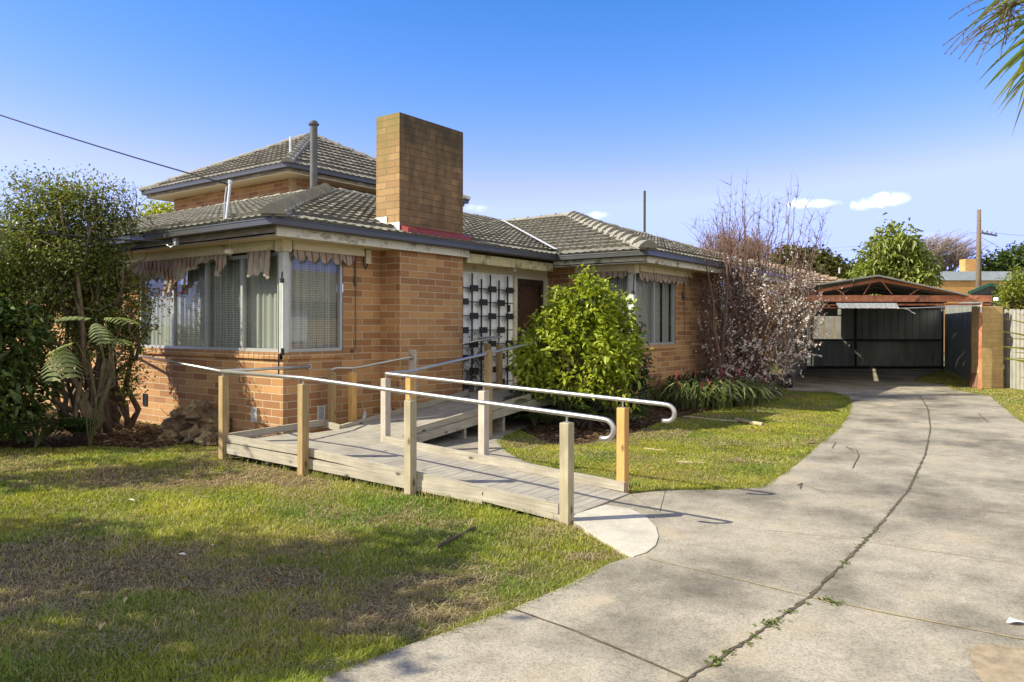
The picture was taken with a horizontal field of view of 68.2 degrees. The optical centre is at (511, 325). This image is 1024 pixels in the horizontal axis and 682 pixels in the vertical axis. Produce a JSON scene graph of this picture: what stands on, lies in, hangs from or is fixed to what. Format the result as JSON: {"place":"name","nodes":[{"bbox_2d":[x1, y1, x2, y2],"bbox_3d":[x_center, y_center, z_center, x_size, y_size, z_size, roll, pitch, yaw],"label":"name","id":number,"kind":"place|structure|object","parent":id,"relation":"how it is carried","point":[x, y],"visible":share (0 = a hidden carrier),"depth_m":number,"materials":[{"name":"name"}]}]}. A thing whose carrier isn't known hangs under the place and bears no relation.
{"place":"outdoors","nodes":[
{"label":"outdoors","id":0,"kind":"place"},
{"bbox_2d":[0,361,1023,681],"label":"ground","id":1,"kind":"structure","parent":0,"point":[276,467],"depth_m":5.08,"materials":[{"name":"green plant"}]},
{"bbox_2d":[0,269,65,450],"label":"broad leaf shrub","id":2,"kind":"object","parent":1,"relation":"on","point":[13,395],"visible":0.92,"depth_m":9.76,"materials":[{"name":"green plant"}]},
{"bbox_2d":[0,412,98,447],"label":"fern leaf plant","id":3,"kind":"object","parent":1,"relation":"on","point":[79,422],"visible":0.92,"depth_m":9.74,"materials":[{"name":"green plant"}]},
{"bbox_2d":[40,316,139,448],"bbox_3d":[-5.204,0.738,9.411,0.942,1.707,0.820,0,0,21],"label":"split leaf plant","id":4,"kind":"object","parent":1,"relation":"on","point":[61,356],"visible":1,"depth_m":9.34,"materials":[{"name":"green plant"}]},
{"bbox_2d":[0,159,196,441],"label":"tall shrub","id":5,"kind":"object","parent":1,"relation":"on","point":[78,282],"visible":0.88,"depth_m":10.77,"materials":[{"name":"green plant"}]},
{"bbox_2d":[158,418,170,432],"bbox_3d":[-4.853,1.485,10.856,0.462,0.384,0.489,0,0,36],"label":"rock","id":6,"kind":"object","parent":1,"relation":"on","point":[165,424],"visible":0.22,"depth_m":10.73,"materials":[{"name":"grey stone"}]},
{"bbox_2d":[155,429,178,442],"bbox_3d":[-4.730,1.556,10.394,0.295,0.275,0.314,0,0,36],"label":"rock","id":7,"kind":"object","parent":1,"relation":"on","point":[167,435],"visible":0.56,"depth_m":10.31,"materials":[{"name":"grey stone"}]},
{"bbox_2d":[168,425,186,439],"bbox_3d":[-4.682,1.538,10.745,0.402,0.332,0.417,0,0,-38],"label":"rock","id":8,"kind":"object","parent":1,"relation":"on","point":[177,430],"visible":0.17,"depth_m":10.59,"materials":[{"name":"grey stone"}]},
{"bbox_2d":[180,424,215,443],"bbox_3d":[-4.301,1.522,10.368,0.500,0.322,0.476,0,0,-17],"label":"rock","id":9,"kind":"object","parent":1,"relation":"on","point":[191,434],"visible":0.56,"depth_m":10.27,"materials":[{"name":"grey stone"}]},
{"bbox_2d":[194,432,215,446],"bbox_3d":[-4.097,1.560,10.114,0.279,0.259,0.274,0,0,-11],"label":"rock","id":10,"kind":"object","parent":1,"relation":"on","point":[204,439],"visible":0.71,"depth_m":10.04,"materials":[{"name":"grey stone"}]},
{"bbox_2d":[200,417,215,430],"bbox_3d":[-4.391,1.463,10.873,0.483,0.426,0.443,0,0,-43],"label":"rock","id":11,"kind":"object","parent":1,"relation":"on","point":[206,422],"visible":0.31,"depth_m":10.72,"materials":[{"name":"stone"}]},
{"bbox_2d":[169,399,215,431],"bbox_3d":[-4.597,1.357,10.849,0.703,0.621,0.633,0,0,36],"label":"rock","id":12,"kind":"object","parent":11,"relation":"on","point":[192,413],"visible":0.57,"depth_m":10.63,"materials":[{"name":"brown stone"}]},
{"bbox_2d":[213,432,217,442],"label":"rock","id":13,"kind":"object","parent":1,"relation":"on","point":[216,437],"visible":0.13,"depth_m":10.23,"materials":[{"name":"grey stone"}]},
{"bbox_2d":[211,411,231,432],"bbox_3d":[-4.205,1.482,10.878,0.294,0.528,0.322,0,0,2],"label":"rock","id":14,"kind":"object","parent":1,"relation":"on","point":[214,415],"visible":0.27,"depth_m":10.78,"materials":[{"name":"stone"}]},
{"bbox_2d":[362,410,366,418],"bbox_3d":[-2.165,1.356,11.084,0.118,0.240,0.131,0,0,36],"label":"garden gnome","id":15,"kind":"object","parent":1,"relation":"on","point":[364,414],"visible":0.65,"depth_m":11.06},
{"bbox_2d":[0,386,777,447],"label":"leaf litter","id":16,"kind":"object","parent":1,"relation":"on","point":[579,430],"visible":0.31,"depth_m":11.06,"materials":[{"name":"plant"}]},
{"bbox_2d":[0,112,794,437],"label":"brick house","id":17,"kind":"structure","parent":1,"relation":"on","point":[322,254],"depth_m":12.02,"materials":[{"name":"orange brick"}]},
{"bbox_2d":[2,226,171,241],"bbox_3d":[-6.872,-1.503,10.192,4.194,0.612,0.024,0,0,-19],"label":"power line","id":18,"kind":"object","parent":17,"relation":"attached to","point":[92,237],"visible":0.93,"depth_m":10.55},
{"bbox_2d":[0,114,227,184],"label":"power line","id":19,"kind":"object","parent":17,"relation":"attached to","point":[113,150],"visible":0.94,"depth_m":12.16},
{"bbox_2d":[140,252,278,351],"bbox_3d":[-4.630,-0.292,11.530,3.740,1.475,0.191,0,0,36],"label":"window","id":20,"kind":"structure","parent":17,"relation":"in","point":[263,334],"depth_m":11.39,"materials":[{"name":"glass"}]},
{"bbox_2d":[289,252,342,351],"bbox_3d":[-2.851,-0.288,10.788,0.172,1.475,0.965,0,0,36],"label":"window","id":21,"kind":"structure","parent":17,"relation":"in","point":[328,335],"depth_m":10.91,"materials":[{"name":"glass"}]},
{"bbox_2d":[517,279,542,384],"bbox_3d":[0.348,0.128,14.974,0.160,2.065,0.920,0,0,36],"label":"security door","id":22,"kind":"structure","parent":17,"relation":"in","point":[529,292],"depth_m":14.97,"materials":[{"name":"black metal"}]},
{"bbox_2d":[581,273,628,336],"bbox_3d":[1.847,-0.279,14.763,1.080,1.475,0.166,0,0,36],"label":"window","id":23,"kind":"structure","parent":17,"relation":"in","point":[627,274],"depth_m":14.64,"materials":[{"name":"metal"}]},
{"bbox_2d":[636,273,674,344],"bbox_3d":[2.797,-0.282,15.162,0.181,1.505,1.820,0,0,36],"label":"window","id":24,"kind":"structure","parent":17,"relation":"in","point":[642,287],"depth_m":15.21,"materials":[{"name":"glass"}]},
{"bbox_2d":[720,278,739,341],"bbox_3d":[5.256,-0.299,18.492,0.180,1.730,1.440,0,0,36],"label":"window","id":25,"kind":"structure","parent":17,"relation":"in","point":[723,278],"depth_m":18.45,"materials":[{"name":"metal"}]},
{"bbox_2d":[134,336,676,526],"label":"access ramp","id":26,"kind":"structure","parent":1,"relation":"on","point":[387,446],"depth_m":8.10,"materials":[{"name":"brown wood"}]},
{"bbox_2d":[435,526,475,547],"bbox_3d":[-0.415,1.591,5.694,0.030,0.026,0.589,0,0,25],"label":"stick","id":27,"kind":"object","parent":1,"relation":"on","point":[452,538],"visible":0.99,"depth_m":5.64,"materials":[{"name":"grey wood"}]},
{"bbox_2d":[503,393,569,426],"bbox_3d":[0.346,1.357,11.914,1.133,0.502,1.208,0,0,36],"label":"split leaf plant","id":28,"kind":"object","parent":1,"relation":"on","point":[531,414],"visible":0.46,"depth_m":11.85,"materials":[{"name":"green plant"}]},
{"bbox_2d":[528,397,600,422],"bbox_3d":[0.801,1.347,11.592,1.097,0.522,1.076,0,0,13],"label":"split leaf plant","id":29,"kind":"object","parent":1,"relation":"on","point":[570,410],"visible":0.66,"depth_m":11.43,"materials":[{"name":"green plant"}]},
{"bbox_2d":[502,264,653,428],"bbox_3d":[1.094,0.321,12.064,2.316,2.611,1.675,0,0,16],"label":"green shrub","id":30,"kind":"object","parent":1,"relation":"on","point":[609,342],"visible":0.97,"depth_m":11.86,"materials":[{"name":"green plant"}]},
{"bbox_2d":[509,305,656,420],"bbox_3d":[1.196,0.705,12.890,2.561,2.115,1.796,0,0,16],"label":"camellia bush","id":31,"kind":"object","parent":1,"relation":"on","point":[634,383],"visible":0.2,"depth_m":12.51,"materials":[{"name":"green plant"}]},
{"bbox_2d":[572,505,658,556],"bbox_3d":[0.888,1.641,5.943,0.635,0.120,1.411,0,0,-19],"label":"concrete apron","id":32,"kind":"object","parent":1,"relation":"on","point":[629,532],"visible":0.61,"depth_m":5.88,"materials":[{"name":"grey concrete"}]},
{"bbox_2d":[582,394,650,424],"bbox_3d":[1.670,1.351,11.877,1.056,0.520,1.205,0,0,36],"label":"split leaf plant","id":33,"kind":"object","parent":1,"relation":"on","point":[636,412],"visible":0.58,"depth_m":11.84,"materials":[{"name":"green plant"}]},
{"bbox_2d":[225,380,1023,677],"bbox_3d":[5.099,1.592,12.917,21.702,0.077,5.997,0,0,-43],"label":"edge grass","id":34,"kind":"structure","parent":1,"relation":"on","point":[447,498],"depth_m":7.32,"materials":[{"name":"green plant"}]},
{"bbox_2d":[615,377,640,413],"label":"yellow leaf sprig","id":35,"kind":"object","parent":1,"relation":"on","point":[624,395],"visible":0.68,"depth_m":11.59,"materials":[{"name":"green plant"}]},
{"bbox_2d":[677,461,703,463],"bbox_3d":[2.074,1.593,8.778,0.305,0.028,0.033,0,0,14],"label":"stick","id":36,"kind":"object","parent":1,"relation":"on","point":[689,461],"visible":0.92,"depth_m":8.78,"materials":[{"name":"beige wood"}]},
{"bbox_2d":[658,367,741,392],"bbox_3d":[3.330,1.226,16.268,3.413,0.761,3.572,0,0,10],"label":"strap leaf clump","id":37,"kind":"object","parent":1,"relation":"on","point":[690,377],"visible":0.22,"depth_m":15.51,"materials":[{"name":"green plant"}]},
{"bbox_2d":[683,416,737,422],"bbox_3d":[3.360,1.594,12.847,1.005,0.040,0.057,0,0,43],"label":"timber stake","id":38,"kind":"object","parent":1,"relation":"on","point":[723,420],"visible":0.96,"depth_m":12.79,"materials":[{"name":"wood"}]},
{"bbox_2d":[629,367,799,409],"bbox_3d":[3.782,1.209,15.168,3.899,0.798,3.830,0,0,-6],"label":"strap leaf clump","id":39,"kind":"object","parent":1,"relation":"on","point":[687,395],"visible":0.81,"depth_m":14.54,"materials":[{"name":"green plant"}]},
{"bbox_2d":[697,374,796,405],"bbox_3d":[4.650,1.302,15.501,2.507,0.614,2.842,0,0,-3],"label":"strap leaf clump","id":40,"kind":"object","parent":1,"relation":"on","point":[760,395],"visible":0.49,"depth_m":15.02,"materials":[{"name":"green plant"}]},
{"bbox_2d":[734,418,764,425],"bbox_3d":[3.876,1.581,12.354,0.081,0.070,0.685,0,0,-20],"label":"timber stake","id":41,"kind":"object","parent":1,"relation":"on","point":[741,420],"visible":0.96,"depth_m":12.31,"materials":[{"name":"beige wood"}]},
{"bbox_2d":[656,170,853,400],"bbox_3d":[5.276,-0.867,16.128,3.747,5.038,4.035,0,0,36],"label":"blossom tree","id":42,"kind":"object","parent":1,"relation":"on","point":[746,361],"visible":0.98,"depth_m":16.25,"materials":[{"name":"pink plant"}]},
{"bbox_2d":[768,374,793,388],"bbox_3d":[6.924,1.454,19.489,0.550,0.408,0.430,0,0,0],"label":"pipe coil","id":43,"kind":"object","parent":1,"relation":"on","point":[785,379],"visible":0.45,"depth_m":19.32,"materials":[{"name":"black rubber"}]},
{"bbox_2d":[814,302,840,338],"bbox_3d":[12.384,0.175,29.500,2.758,2.900,0.020,0,0,0],"label":"board fence","id":44,"kind":"object","parent":1,"relation":"on","point":[829,324],"visible":0.09,"depth_m":29.49,"materials":[{"name":"grey wood"}]},
{"bbox_2d":[915,370,1023,421],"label":"dry grass","id":45,"kind":"structure","parent":1,"relation":"on","point":[998,393],"depth_m":19.11,"materials":[{"name":"yellow plant"}]},
{"bbox_2d":[969,372,974,386],"bbox_3d":[12.274,0.889,20.010,0.405,1.490,0.159,0,0,-22],"label":"leaning board","id":46,"kind":"object","parent":1,"relation":"on","point":[972,377],"visible":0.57,"depth_m":19.95,"materials":[{"name":"brown wood"}]},
{"bbox_2d":[974,373,977,386],"bbox_3d":[12.268,0.737,19.890,0.357,1.790,0.155,0,0,-28],"label":"leaning board","id":47,"kind":"object","parent":1,"relation":"on","point":[975,379],"visible":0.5,"depth_m":19.82,"materials":[{"name":"brown wood"}]},
{"bbox_2d":[942,0,1023,136],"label":"palm tree","id":48,"kind":"object","parent":1,"relation":"on","point":[1003,10],"visible":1,"depth_m":6.11,"materials":[{"name":"green plant"}]},
{"bbox_2d":[971,306,1002,388],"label":"brick pillar","id":49,"kind":"structure","parent":1,"relation":"on","point":[992,355],"depth_m":19.60,"materials":[{"name":"brown brick"}]},
{"bbox_2d":[990,262,1023,310],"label":"citrus tree","id":50,"kind":"object","parent":1,"relation":"on","point":[1010,293],"visible":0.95,"depth_m":23.64,"materials":[{"name":"green plant"}]},
{"bbox_2d":[1004,309,1023,389],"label":"paling fence","id":51,"kind":"object","parent":1,"relation":"on","point":[1013,372],"visible":0.95,"depth_m":19.45,"materials":[{"name":"grey wood"}]},
{"bbox_2d":[0,0,1023,284],"label":"sky","id":52,"kind":"structure","parent":0,"point":[587,107],"materials":[{"name":"blue"}]},
{"bbox_2d":[422,412,629,493],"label":"path","id":53,"kind":"structure","parent":0,"point":[469,443],"depth_m":10.45,"materials":[{"name":"concrete"}]},
{"bbox_2d":[323,369,1023,681],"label":"driveway","id":54,"kind":"structure","parent":0,"point":[685,621],"depth_m":4.76,"materials":[{"name":"concrete"}]},
{"bbox_2d":[511,489,685,677],"bbox_3d":[0.682,1.583,5.435,0.926,0.001,3.985,0,0,10],"label":"slab joint","id":55,"kind":"object","parent":54,"relation":"on","point":[607,643],"visible":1,"depth_m":3.76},
{"bbox_2d":[704,654,725,666],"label":"weed","id":56,"kind":"object","parent":54,"relation":"on","point":[715,661],"visible":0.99,"depth_m":3.57,"materials":[{"name":"green plant"}]},
{"bbox_2d":[779,608,796,614],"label":"weed","id":57,"kind":"object","parent":54,"relation":"on","point":[787,610],"visible":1,"depth_m":4.18,"materials":[{"name":"green plant"}]},
{"bbox_2d":[679,397,930,681],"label":"crack","id":58,"kind":"object","parent":54,"relation":"on","point":[811,593],"visible":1,"depth_m":4.74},
{"bbox_2d":[721,646,735,658],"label":"weed","id":59,"kind":"object","parent":58,"relation":"on","point":[724,652],"visible":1,"depth_m":3.66,"materials":[{"name":"green plant"}]},
{"bbox_2d":[752,618,780,630],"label":"weed","id":60,"kind":"object","parent":58,"relation":"on","point":[773,622],"visible":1,"depth_m":4.02,"materials":[{"name":"green plant"}]},
{"bbox_2d":[768,617,789,622],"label":"weed","id":61,"kind":"object","parent":58,"relation":"on","point":[776,620],"visible":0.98,"depth_m":4.05,"materials":[{"name":"green plant"}]},
{"bbox_2d":[816,595,832,601],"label":"weed","id":62,"kind":"object","parent":54,"relation":"on","point":[826,596],"visible":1,"depth_m":4.37,"materials":[{"name":"green plant"}]},
{"bbox_2d":[648,377,1023,638],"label":"sandy joint","id":63,"kind":"object","parent":54,"relation":"on","point":[873,542],"visible":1,"depth_m":4.62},
{"bbox_2d":[828,599,843,606],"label":"weed","id":64,"kind":"object","parent":54,"relation":"on","point":[835,602],"visible":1,"depth_m":4.32,"materials":[{"name":"green plant"}]},
{"bbox_2d":[777,275,998,388],"bbox_3d":[11.459,0.196,23.750,5.906,2.955,11.739,0,0,19],"label":"carport","id":65,"kind":"object","parent":54,"relation":"on","point":[897,324],"visible":0.77,"depth_m":28.20,"materials":[{"name":"grey metal"}]},
{"bbox_2d":[798,413,987,488],"bbox_3d":[5.479,1.592,10.717,0.929,0.001,8.550,0,0,45],"label":"driveway crack","id":66,"kind":"object","parent":54,"relation":"on","point":[867,455],"visible":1,"depth_m":9.46,"materials":[{"name":"grey concrete"}]},
{"bbox_2d":[967,644,1023,681],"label":"dirt patch","id":67,"kind":"object","parent":54,"relation":"on","point":[996,663],"visible":0.97,"depth_m":3.55,"materials":[{"name":"soil"}]},
{"bbox_2d":[1007,617,1023,621],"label":"paper scrap","id":68,"kind":"object","parent":54,"relation":"on","point":[1010,619],"visible":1,"depth_m":4.03,"materials":[{"name":"white paper"}]},
{"bbox_2d":[750,259,871,360],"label":"neighbour house","id":69,"kind":"structure","parent":0,"point":[829,279],"depth_m":35.53,"materials":[{"name":"brown tile"}]},
{"bbox_2d":[967,282,1006,364],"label":"garden shed","id":70,"kind":"structure","parent":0,"point":[988,288],"depth_m":31.00,"materials":[{"name":"green metal"}]},
{"bbox_2d":[993,305,1023,410],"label":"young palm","id":71,"kind":"object","parent":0,"point":[1022,348],"visible":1,"depth_m":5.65,"materials":[{"name":"green plant"}]},
{"label":"terrain","id":72,"kind":"structure","parent":0,"visible":0},
{"bbox_2d":[131,196,173,215],"bbox_3d":[-13.851,-1.803,29.965,2.230,6.753,2.933,0,0,-34],"label":"tree","id":73,"kind":"object","parent":72,"relation":"on","point":[161,207],"visible":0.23,"depth_m":29.70,"materials":[{"name":"green plant"}]},
{"bbox_2d":[697,222,787,260],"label":"bare tree","id":74,"kind":"object","parent":72,"relation":"on","point":[750,241],"visible":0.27,"depth_m":44.30,"materials":[{"name":"brown plant"}]},
{"bbox_2d":[769,241,852,278],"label":"cypress tree","id":75,"kind":"object","parent":72,"relation":"on","point":[833,264],"visible":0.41,"depth_m":49.14,"materials":[{"name":"green plant"}]},
{"bbox_2d":[845,258,866,278],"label":"cypress tree","id":76,"kind":"object","parent":72,"relation":"on","point":[853,262],"visible":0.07,"depth_m":54.50,"materials":[{"name":"green plant"}]},
{"bbox_2d":[842,212,945,294],"bbox_3d":[16.572,-1.690,32.996,3.867,6.661,3.170,0,0,3],"label":"loquat tree","id":77,"kind":"object","parent":72,"relation":"on","point":[901,255],"visible":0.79,"depth_m":32.39,"materials":[{"name":"green plant"}]},
{"bbox_2d":[921,228,996,270],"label":"bare tree","id":78,"kind":"object","parent":72,"relation":"on","point":[950,258],"visible":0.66,"depth_m":59.44,"materials":[{"name":"plant"}]},
{"bbox_2d":[930,259,1023,352],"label":"neighbour house","id":79,"kind":"structure","parent":72,"relation":"on","point":[962,279],"depth_m":45.00,"materials":[{"name":"orange brick"}]},
{"bbox_2d":[976,209,996,287],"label":"utility pole","id":80,"kind":"object","parent":72,"relation":"on","point":[978,260],"visible":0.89,"depth_m":41.91,"materials":[{"name":"brown wood"}]},
{"bbox_2d":[777,232,975,252],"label":"power line","id":81,"kind":"object","parent":80,"relation":"attached to","point":[924,238],"visible":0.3,"depth_m":44.25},
{"bbox_2d":[981,240,1023,270],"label":"cypress tree","id":82,"kind":"object","parent":72,"relation":"on","point":[1004,260],"visible":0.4,"depth_m":58.94,"materials":[{"name":"green plant"}]}
]}

